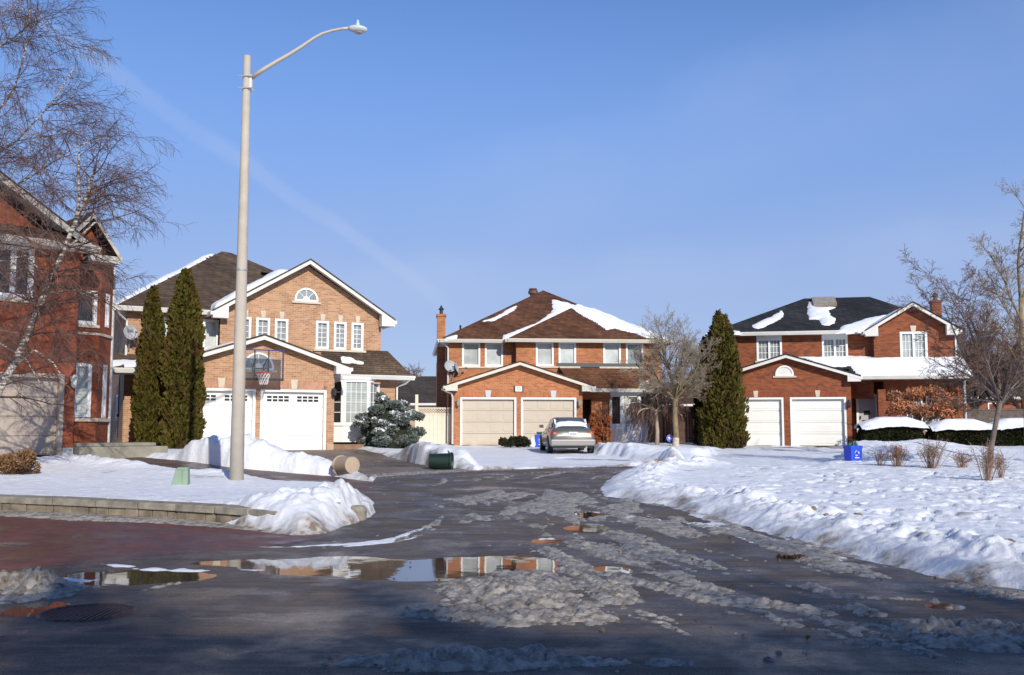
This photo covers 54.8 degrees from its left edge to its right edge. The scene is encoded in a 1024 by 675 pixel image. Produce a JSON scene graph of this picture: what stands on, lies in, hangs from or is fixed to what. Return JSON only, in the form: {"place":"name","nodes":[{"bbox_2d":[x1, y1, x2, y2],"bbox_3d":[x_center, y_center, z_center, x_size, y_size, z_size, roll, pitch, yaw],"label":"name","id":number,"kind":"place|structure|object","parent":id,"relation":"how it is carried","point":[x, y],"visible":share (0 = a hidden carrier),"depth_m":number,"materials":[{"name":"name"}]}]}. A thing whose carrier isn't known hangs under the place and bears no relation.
{"place":"outdoors","nodes":[
{"label":"outdoors","id":0,"kind":"place"},
{"bbox_2d":[0,516,322,571],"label":"paved driveway","id":1,"kind":"structure","parent":0,"point":[114,541],"depth_m":12.92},
{"bbox_2d":[37,455,373,490],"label":"sidewalk","id":2,"kind":"structure","parent":0,"point":[360,485],"depth_m":24.25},
{"bbox_2d":[332,455,359,475],"bbox_3d":[-4.023,3.108,24.010,0.605,0.521,0.608,4,-10,-38],"label":"garbage can","id":3,"kind":"object","parent":2,"relation":"on","point":[342,464],"visible":0.96,"depth_m":23.83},
{"bbox_2d":[286,449,464,476],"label":"driveway","id":4,"kind":"structure","parent":0,"point":[358,456],"depth_m":32.41,"materials":[{"name":"asphalt"}]},
{"bbox_2d":[428,450,453,469],"bbox_3d":[-2.032,3.547,28.247,0.668,0.666,0.574,2,-5,5],"label":"garbage can","id":5,"kind":"object","parent":4,"relation":"on","point":[444,461],"visible":0.88,"depth_m":28.06,"materials":[{"name":"green"}]},
{"bbox_2d":[0,449,1023,674],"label":"road","id":6,"kind":"structure","parent":0,"point":[226,620],"depth_m":8.05,"materials":[{"name":"asphalt"}]},
{"bbox_2d":[0,602,70,616],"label":"puddle","id":7,"kind":"object","parent":6,"relation":"on","point":[30,609],"visible":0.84,"depth_m":8.27,"materials":[{"name":"brown liquid"}]},
{"bbox_2d":[36,603,136,621],"bbox_3d":[-3.441,2.235,8.003,0.756,0.037,0.756,0,-5,0],"label":"manhole cover","id":8,"kind":"object","parent":6,"relation":"on","point":[97,616],"visible":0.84,"depth_m":8.00,"materials":[{"name":"metal"}]},
{"bbox_2d":[58,570,216,585],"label":"puddle","id":9,"kind":"object","parent":6,"relation":"on","point":[126,577],"visible":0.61,"depth_m":10.01,"materials":[{"name":"brown liquid"}]},
{"bbox_2d":[192,559,256,565],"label":"puddle","id":10,"kind":"object","parent":6,"relation":"on","point":[219,563],"visible":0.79,"depth_m":11.14,"materials":[{"name":"brown liquid"}]},
{"bbox_2d":[351,505,366,520],"bbox_3d":[-2.401,2.770,15.409,0.283,0.310,0.284,0,-5,0],"label":"curb stone","id":11,"kind":"object","parent":6,"relation":"on","point":[360,511],"visible":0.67,"depth_m":15.31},
{"bbox_2d":[224,556,560,581],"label":"puddle","id":12,"kind":"object","parent":6,"relation":"on","point":[377,568],"visible":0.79,"depth_m":10.78,"materials":[{"name":"grey liquid"}]},
{"bbox_2d":[0,468,1023,672],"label":"slush","id":13,"kind":"object","parent":6,"relation":"on","point":[523,598],"visible":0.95,"depth_m":8.83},
{"bbox_2d":[531,539,562,542],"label":"puddle","id":14,"kind":"object","parent":6,"relation":"on","point":[547,541],"visible":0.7,"depth_m":12.99,"materials":[{"name":"brown liquid"}]},
{"bbox_2d":[563,524,611,531],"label":"puddle","id":15,"kind":"object","parent":6,"relation":"on","point":[587,528],"visible":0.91,"depth_m":14.34,"materials":[{"name":"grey liquid"}]},
{"bbox_2d":[575,512,604,517],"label":"puddle","id":16,"kind":"object","parent":6,"relation":"on","point":[586,514],"visible":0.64,"depth_m":16.26,"materials":[{"name":"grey liquid"}]},
{"bbox_2d":[593,566,632,573],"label":"puddle","id":17,"kind":"object","parent":6,"relation":"on","point":[610,569],"visible":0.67,"depth_m":10.58,"materials":[{"name":"grey liquid"}]},
{"bbox_2d":[359,506,1004,646],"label":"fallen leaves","id":18,"kind":"object","parent":6,"relation":"on","point":[784,628],"visible":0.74,"depth_m":8.65,"materials":[{"name":"brown plant"}]},
{"bbox_2d":[776,553,805,558],"bbox_3d":[3.226,2.533,11.419,0.369,0.071,0.236,0,-5,0],"label":"leaf clump","id":19,"kind":"object","parent":6,"relation":"on","point":[785,556],"visible":0.94,"depth_m":11.37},
{"bbox_2d":[925,603,966,609],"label":"puddle","id":20,"kind":"object","parent":6,"relation":"on","point":[943,606],"visible":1,"depth_m":8.36,"materials":[{"name":"grey liquid"}]},
{"bbox_2d":[0,433,1023,599],"bbox_3d":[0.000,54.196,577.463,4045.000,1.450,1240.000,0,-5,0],"label":"snow cover","id":21,"kind":"object","parent":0,"point":[949,519],"visible":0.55,"depth_m":19.18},
{"bbox_2d":[0,449,41,473],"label":"dry bush","id":22,"kind":"object","parent":21,"relation":"on","point":[22,461],"visible":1,"depth_m":21.72,"materials":[{"name":"beige plant"}]},
{"bbox_2d":[0,171,167,457],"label":"brick house","id":23,"kind":"structure","parent":21,"relation":"on","point":[91,425],"depth_m":27.32,"materials":[{"name":"red brick"}]},
{"bbox_2d":[0,244,34,302],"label":"window","id":24,"kind":"structure","parent":23,"relation":"in","point":[9,287],"depth_m":26.55,"materials":[{"name":"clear glass"}]},
{"bbox_2d":[0,372,64,455],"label":"garage door","id":25,"kind":"structure","parent":23,"relation":"in","point":[13,438],"depth_m":26.76,"materials":[{"name":"beige paint"}]},
{"bbox_2d":[74,363,91,416],"bbox_3d":[-12.491,1.527,28.639,0.528,1.570,0.160,5,-7,-45],"label":"window","id":26,"kind":"structure","parent":23,"relation":"in","point":[81,386],"depth_m":28.68,"materials":[{"name":"white glass"}]},
{"bbox_2d":[78,290,99,327],"bbox_3d":[-12.486,-0.836,28.827,0.210,1.090,0.880,-5,-7,45],"label":"window","id":27,"kind":"structure","parent":23,"relation":"in","point":[81,323],"depth_m":28.91,"materials":[{"name":"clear glass"}]},
{"bbox_2d":[101,365,107,417],"bbox_3d":[-12.225,1.603,29.472,0.160,1.570,0.300,0,-5,-3],"label":"window","id":28,"kind":"structure","parent":23,"relation":"in","point":[104,389],"depth_m":29.52,"materials":[{"name":"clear glass"}]},
{"bbox_2d":[105,294,109,327],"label":"window","id":29,"kind":"structure","parent":23,"relation":"in","point":[107,308],"depth_m":29.74,"materials":[{"name":"clear glass"}]},
{"bbox_2d":[0,0,190,432],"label":"birch tree","id":30,"kind":"object","parent":21,"relation":"on","point":[28,333],"visible":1,"depth_m":22.24,"materials":[{"name":"brown plant"}]},
{"bbox_2d":[0,494,277,522],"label":"stone edging","id":31,"kind":"object","parent":21,"relation":"on","point":[222,513],"visible":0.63,"depth_m":15.39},
{"bbox_2d":[130,284,165,445],"bbox_3d":[-12.268,1.167,33.637,1.280,6.067,1.203,0,-5,0],"label":"cedar","id":32,"kind":"object","parent":21,"relation":"on","point":[147,389],"visible":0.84,"depth_m":33.29,"materials":[{"name":"green plant"}]},
{"bbox_2d":[171,467,189,484],"bbox_3d":[-6.722,2.830,20.051,0.332,0.395,0.269,1,-5,-6],"label":"utility pedestal","id":33,"kind":"object","parent":21,"relation":"on","point":[181,476],"visible":0.81,"depth_m":19.95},
{"bbox_2d":[157,267,206,448],"bbox_3d":[-11.076,0.877,33.229,1.684,6.568,1.840,0,-5,0],"label":"cedar","id":34,"kind":"object","parent":21,"relation":"on","point":[181,371],"visible":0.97,"depth_m":32.84,"materials":[{"name":"green plant"}]},
{"bbox_2d":[110,251,439,449],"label":"brick house","id":35,"kind":"structure","parent":21,"relation":"on","point":[313,327],"depth_m":37.79,"materials":[{"name":"brown brick"}]},
{"bbox_2d":[114,395,118,420],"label":"window","id":36,"kind":"structure","parent":35,"relation":"in","point":[116,395],"depth_m":37.71,"materials":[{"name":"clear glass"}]},
{"bbox_2d":[202,319,218,348],"bbox_3d":[-11.512,-0.083,37.688,0.620,1.200,0.160,3,-6,-28],"label":"window","id":37,"kind":"structure","parent":35,"relation":"in","point":[212,326],"depth_m":37.72,"materials":[{"name":"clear glass"}]},
{"bbox_2d":[202,388,255,437],"bbox_3d":[-10.484,2.952,35.481,2.470,2.250,0.215,3,-6,-28],"label":"garage door","id":38,"kind":"structure","parent":35,"relation":"in","point":[217,409],"depth_m":35.60,"materials":[{"name":"white paint"}]},
{"bbox_2d":[246,317,250,338],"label":"window","id":39,"kind":"structure","parent":35,"relation":"in","point":[248,319],"depth_m":37.66,"materials":[{"name":"grey glass"}]},
{"bbox_2d":[256,317,269,335],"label":"window","id":40,"kind":"structure","parent":35,"relation":"in","point":[262,324],"depth_m":37.96,"materials":[{"name":"grey glass"}]},
{"bbox_2d":[275,318,287,341],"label":"window","id":41,"kind":"structure","parent":35,"relation":"in","point":[281,325],"depth_m":38.29,"materials":[{"name":"grey glass"}]},
{"bbox_2d":[259,389,326,449],"bbox_3d":[-8.144,3.067,36.719,2.480,2.250,0.215,3,-6,-28],"label":"garage door","id":42,"kind":"structure","parent":35,"relation":"in","point":[289,419],"depth_m":36.79,"materials":[{"name":"white paint"}]},
{"bbox_2d":[292,288,320,304],"bbox_3d":[-8.064,-1.639,38.780,1.160,0.620,0.090,3,-6,-28],"label":"arched window","id":43,"kind":"structure","parent":35,"relation":"in","point":[304,295],"depth_m":38.77,"materials":[{"name":"grey glass"}]},
{"bbox_2d":[315,321,328,348],"bbox_3d":[-7.520,-0.097,39.020,0.528,1.107,0.160,3,-6,-28],"label":"window","id":44,"kind":"structure","parent":35,"relation":"in","point":[322,327],"depth_m":39.04,"materials":[{"name":"grey glass"}]},
{"bbox_2d":[334,379,343,423],"bbox_3d":[-7.033,2.552,39.034,0.815,1.800,0.130,-1,-5,5],"label":"window","id":45,"kind":"structure","parent":35,"relation":"in","point":[339,398],"depth_m":39.00,"materials":[{"name":"clear glass"}]},
{"bbox_2d":[334,322,346,349],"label":"window","id":46,"kind":"structure","parent":35,"relation":"in","point":[340,328],"depth_m":39.37,"materials":[{"name":"grey glass"}]},
{"bbox_2d":[343,379,368,423],"bbox_3d":[-6.202,2.571,39.235,1.050,1.800,0.130,3,-6,-28],"label":"window","id":47,"kind":"structure","parent":35,"relation":"in","point":[356,392],"depth_m":39.23,"materials":[{"name":"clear glass"}]},
{"bbox_2d":[351,322,363,349],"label":"window","id":48,"kind":"structure","parent":35,"relation":"in","point":[357,330],"depth_m":39.71,"materials":[{"name":"grey glass"}]},
{"bbox_2d":[369,380,379,410],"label":"window","id":49,"kind":"structure","parent":35,"relation":"in","point":[373,388],"depth_m":39.79,"materials":[{"name":"grey glass"}]},
{"bbox_2d":[229,20,367,480],"bbox_3d":[-4.764,-1.884,22.169,2.895,10.857,0.316,0,-5,0],"label":"street lamp","id":50,"kind":"object","parent":21,"relation":"on","point":[236,471],"visible":0.97,"depth_m":22.04,"materials":[{"name":"concrete"}]},
{"bbox_2d":[333,497,340,502],"bbox_3d":[-2.656,2.475,14.980,0.141,0.098,0.143,0,-5,0],"label":"snow clod","id":51,"kind":"object","parent":21,"relation":"on","point":[337,500],"visible":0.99,"depth_m":14.94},
{"bbox_2d":[352,391,426,448],"bbox_3d":[-4.852,3.324,38.466,2.775,2.499,2.277,-4,-7,40],"label":"spruce bush","id":52,"kind":"object","parent":21,"relation":"on","point":[385,422],"visible":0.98,"depth_m":37.94,"materials":[{"name":"green plant"}]},
{"bbox_2d":[395,363,424,384],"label":"bare tree","id":53,"kind":"object","parent":21,"relation":"on","point":[417,370],"visible":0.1,"depth_m":92.00,"materials":[{"name":"brown plant"}]},
{"bbox_2d":[395,376,435,430],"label":"distant house","id":54,"kind":"structure","parent":21,"relation":"on","point":[423,388],"depth_m":79.55,"materials":[{"name":"beige brick"}]},
{"bbox_2d":[415,395,452,444],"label":"lattice fence","id":55,"kind":"object","parent":21,"relation":"on","point":[440,431],"visible":0.73,"depth_m":46.48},
{"bbox_2d":[498,435,531,447],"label":"cut evergreen","id":56,"kind":"object","parent":21,"relation":"on","point":[519,441],"visible":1,"depth_m":43.21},
{"bbox_2d":[529,437,535,446],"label":"trash bag","id":57,"kind":"object","parent":21,"relation":"on","point":[533,444],"visible":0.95,"depth_m":43.45,"materials":[{"name":"white"}]},
{"bbox_2d":[534,434,540,446],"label":"recycling box","id":58,"kind":"object","parent":21,"relation":"on","point":[537,438],"visible":0.55,"depth_m":43.58,"materials":[{"name":"blue"}]},
{"bbox_2d":[432,288,675,444],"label":"brick house","id":59,"kind":"structure","parent":21,"relation":"on","point":[527,367],"depth_m":48.39,"materials":[{"name":"orange brick"}]},
{"bbox_2d":[462,343,479,366],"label":"window","id":60,"kind":"structure","parent":59,"relation":"in","point":[470,351],"depth_m":48.68,"materials":[{"name":"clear glass"}]},
{"bbox_2d":[460,397,515,444],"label":"garage door","id":61,"kind":"structure","parent":59,"relation":"in","point":[483,420],"depth_m":46.12,"materials":[{"name":"beige paint"}]},
{"bbox_2d":[485,343,502,366],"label":"window","id":62,"kind":"structure","parent":59,"relation":"in","point":[493,351],"depth_m":48.80,"materials":[{"name":"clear glass"}]},
{"bbox_2d":[536,342,553,365],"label":"window","id":63,"kind":"structure","parent":59,"relation":"in","point":[544,351],"depth_m":48.45,"materials":[{"name":"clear glass"}]},
{"bbox_2d":[521,397,575,439],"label":"garage door","id":64,"kind":"structure","parent":59,"relation":"in","point":[535,412],"depth_m":46.43,"materials":[{"name":"beige paint"}]},
{"bbox_2d":[559,343,575,362],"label":"window","id":65,"kind":"structure","parent":59,"relation":"in","point":[567,351],"depth_m":48.58,"materials":[{"name":"white glass"}]},
{"bbox_2d":[583,400,589,422],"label":"door","id":66,"kind":"structure","parent":59,"relation":"in","point":[586,403],"depth_m":49.69,"materials":[{"name":"brown"}]},
{"bbox_2d":[603,343,620,362],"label":"window","id":67,"kind":"structure","parent":59,"relation":"in","point":[611,351],"depth_m":48.81,"materials":[{"name":"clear glass"}]},
{"bbox_2d":[609,395,621,424],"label":"window","id":68,"kind":"structure","parent":59,"relation":"in","point":[615,403],"depth_m":48.40,"materials":[{"name":"clear glass"}]},
{"bbox_2d":[622,395,639,424],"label":"window","id":69,"kind":"structure","parent":59,"relation":"in","point":[631,396],"depth_m":48.24,"materials":[{"name":"grey glass"}]},
{"bbox_2d":[626,343,642,363],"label":"window","id":70,"kind":"structure","parent":59,"relation":"in","point":[630,346],"depth_m":48.92,"materials":[{"name":"grey glass"}]},
{"bbox_2d":[640,395,647,424],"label":"window","id":71,"kind":"structure","parent":59,"relation":"in","point":[641,397],"depth_m":48.58,"materials":[{"name":"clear glass"}]},
{"bbox_2d":[602,425,652,443],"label":"dry shrub","id":72,"kind":"object","parent":21,"relation":"on","point":[629,438],"visible":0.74,"depth_m":43.28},
{"bbox_2d":[621,385,688,444],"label":"weeping tree","id":73,"kind":"object","parent":21,"relation":"on","point":[645,409],"visible":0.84,"depth_m":43.73,"materials":[{"name":"brown plant"}]},
{"bbox_2d":[615,303,720,445],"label":"maple tree","id":74,"kind":"object","parent":21,"relation":"on","point":[686,359],"visible":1,"depth_m":42.74,"materials":[{"name":"brown plant"}]},
{"bbox_2d":[666,435,672,441],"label":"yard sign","id":75,"kind":"object","parent":21,"relation":"on","point":[669,438],"visible":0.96,"depth_m":42.98,"materials":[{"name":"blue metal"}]},
{"bbox_2d":[662,407,694,442],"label":"board fence","id":76,"kind":"object","parent":21,"relation":"on","point":[686,434],"visible":0.09,"depth_m":48.80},
{"bbox_2d":[662,383,694,432],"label":"distant house","id":77,"kind":"structure","parent":21,"relation":"on","point":[689,402],"depth_m":85.71,"materials":[{"name":"red brick"}]},
{"bbox_2d":[690,334,707,443],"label":"cedar","id":78,"kind":"object","parent":21,"relation":"on","point":[697,403],"visible":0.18,"depth_m":45.04,"materials":[{"name":"green plant"}]},
{"bbox_2d":[695,309,750,448],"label":"cedar","id":79,"kind":"object","parent":21,"relation":"on","point":[723,420],"visible":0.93,"depth_m":42.88,"materials":[{"name":"green plant"}]},
{"bbox_2d":[706,292,972,445],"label":"brick house","id":80,"kind":"structure","parent":21,"relation":"on","point":[824,371],"depth_m":46.29,"materials":[{"name":"red brick"}]},
{"bbox_2d":[744,397,784,445],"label":"garage door","id":81,"kind":"structure","parent":80,"relation":"in","point":[765,425],"depth_m":45.68,"materials":[{"name":"white paint"}]},
{"bbox_2d":[755,336,781,362],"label":"window","id":82,"kind":"structure","parent":80,"relation":"in","point":[768,347],"depth_m":48.20,"materials":[{"name":"grey glass"}]},
{"bbox_2d":[773,365,795,377],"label":"arched window","id":83,"kind":"structure","parent":80,"relation":"in","point":[784,371],"depth_m":45.56,"materials":[{"name":"white plastic"}]},
{"bbox_2d":[790,397,846,445],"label":"garage door","id":84,"kind":"structure","parent":80,"relation":"in","point":[814,421],"depth_m":45.21,"materials":[{"name":"white paint"}]},
{"bbox_2d":[822,334,847,356],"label":"window","id":85,"kind":"structure","parent":80,"relation":"in","point":[837,344],"depth_m":47.57,"materials":[{"name":"grey glass"}]},
{"bbox_2d":[856,394,876,430],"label":"door","id":86,"kind":"structure","parent":80,"relation":"in","point":[866,409],"depth_m":47.82,"materials":[{"name":"grey"}]},
{"bbox_2d":[900,331,927,357],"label":"window","id":87,"kind":"structure","parent":80,"relation":"in","point":[908,348],"depth_m":46.37,"materials":[{"name":"white glass"}]},
{"bbox_2d":[907,399,938,430],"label":"window","id":88,"kind":"structure","parent":80,"relation":"in","point":[919,402],"depth_m":46.48,"materials":[{"name":"grey glass"}]},
{"bbox_2d":[843,445,862,460],"bbox_3d":[10.474,3.549,30.344,0.451,0.460,0.401,2,-6,-20],"label":"recycling box","id":89,"kind":"object","parent":21,"relation":"on","point":[852,453],"visible":0.96,"depth_m":30.20,"materials":[{"name":"blue"}]},
{"bbox_2d":[868,449,888,465],"bbox_3d":[10.342,3.378,27.893,0.676,0.565,0.486,-4,-6,35],"label":"dry shrub","id":90,"kind":"object","parent":21,"relation":"on","point":[878,459],"visible":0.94,"depth_m":27.88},
{"bbox_2d":[853,417,928,440],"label":"hedge","id":91,"kind":"object","parent":21,"relation":"on","point":[891,428],"visible":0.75,"depth_m":40.66,"materials":[{"name":"green plant"}]},
{"bbox_2d":[884,442,913,466],"bbox_3d":[10.820,3.270,27.690,0.968,0.758,0.722,5,-7,-42],"label":"dry shrub","id":92,"kind":"object","parent":21,"relation":"on","point":[897,456],"visible":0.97,"depth_m":27.62,"materials":[{"name":"orange plant"}]},
{"bbox_2d":[884,381,962,435],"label":"copper tree","id":93,"kind":"object","parent":21,"relation":"on","point":[918,411],"visible":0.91,"depth_m":42.20,"materials":[{"name":"orange plant"}]},
{"bbox_2d":[912,433,952,468],"bbox_3d":[11.418,3.108,26.972,1.174,0.987,0.991,-2,-6,16],"label":"dry shrub","id":94,"kind":"object","parent":21,"relation":"on","point":[931,455],"visible":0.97,"depth_m":26.88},
{"bbox_2d":[888,242,1023,466],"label":"lawn tree","id":95,"kind":"object","parent":21,"relation":"on","point":[968,316],"visible":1,"depth_m":27.36,"materials":[{"name":"brown plant"}]},
{"bbox_2d":[941,449,974,467],"bbox_3d":[12.350,3.337,27.212,0.847,0.554,0.710,-4,-7,39],"label":"dry shrub","id":96,"kind":"object","parent":21,"relation":"on","point":[963,463],"visible":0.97,"depth_m":27.17,"materials":[{"name":"orange plant"}]},
{"bbox_2d":[922,418,999,446],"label":"hedge","id":97,"kind":"object","parent":21,"relation":"on","point":[963,431],"visible":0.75,"depth_m":40.14,"materials":[{"name":"green plant"}]},
{"bbox_2d":[954,326,1015,408],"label":"bare tree","id":98,"kind":"object","parent":21,"relation":"on","point":[975,395],"visible":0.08,"depth_m":57.56,"materials":[{"name":"brown plant"}]},
{"bbox_2d":[967,439,1003,481],"bbox_3d":[10.643,2.751,22.294,0.826,1.006,0.699,0,-5,0],"label":"dry shrub","id":99,"kind":"object","parent":21,"relation":"on","point":[987,463],"visible":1,"depth_m":22.26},
{"bbox_2d":[951,296,1022,407],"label":"bare tree","id":100,"kind":"object","parent":21,"relation":"on","point":[999,384],"visible":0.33,"depth_m":55.46,"materials":[{"name":"brown plant"}]},
{"bbox_2d":[962,374,1020,408],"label":"distant house","id":101,"kind":"structure","parent":21,"relation":"on","point":[986,405],"depth_m":71.84,"materials":[{"name":"red brick"}]},
{"bbox_2d":[963,177,1023,408],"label":"lawn tree","id":102,"kind":"object","parent":21,"relation":"on","point":[1001,270],"visible":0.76,"depth_m":31.16,"materials":[{"name":"brown plant"}]},
{"bbox_2d":[967,409,1023,422],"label":"board fence","id":103,"kind":"object","parent":21,"relation":"on","point":[986,415],"visible":0.16,"depth_m":51.28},
{"bbox_2d":[969,335,1022,408],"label":"bare tree","id":104,"kind":"object","parent":21,"relation":"on","point":[1012,400],"visible":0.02,"depth_m":59.82,"materials":[{"name":"brown plant"}]},
{"bbox_2d":[991,450,1012,477],"bbox_3d":[11.412,2.930,23.115,0.734,0.779,0.565,3,-6,-26],"label":"dry shrub","id":105,"kind":"object","parent":21,"relation":"on","point":[1001,464],"visible":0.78,"depth_m":23.09,"materials":[{"name":"orange plant"}]},
{"bbox_2d":[990,418,1023,445],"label":"hedge","id":106,"kind":"object","parent":21,"relation":"on","point":[1010,432],"visible":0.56,"depth_m":42.66,"materials":[{"name":"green plant"}]},
{"bbox_2d":[0,0,1023,392],"label":"sky","id":107,"kind":"structure","parent":0,"point":[744,159],"materials":[{"name":"blue"}]},
{"bbox_2d":[567,458,628,460],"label":"driveway","id":108,"kind":"structure","parent":0,"point":[602,459],"depth_m":33.84,"materials":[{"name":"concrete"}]},
{"bbox_2d":[539,417,595,452],"bbox_3d":[2.145,3.901,39.409,2.060,1.450,4.560,0,-5,-4],"label":"parked car","id":109,"kind":"object","parent":108,"relation":"on","point":[569,432],"visible":0.94,"depth_m":37.34,"materials":[{"name":"grey paint"}]},
{"bbox_2d":[587,412,612,444],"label":"rust shrub","id":110,"kind":"object","parent":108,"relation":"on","point":[597,424],"visible":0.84,"depth_m":43.82,"materials":[{"name":"orange plant"}]},
{"bbox_2d":[781,447,842,450],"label":"driveway","id":111,"kind":"structure","parent":0,"point":[807,447],"depth_m":44.18,"materials":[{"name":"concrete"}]}
]}

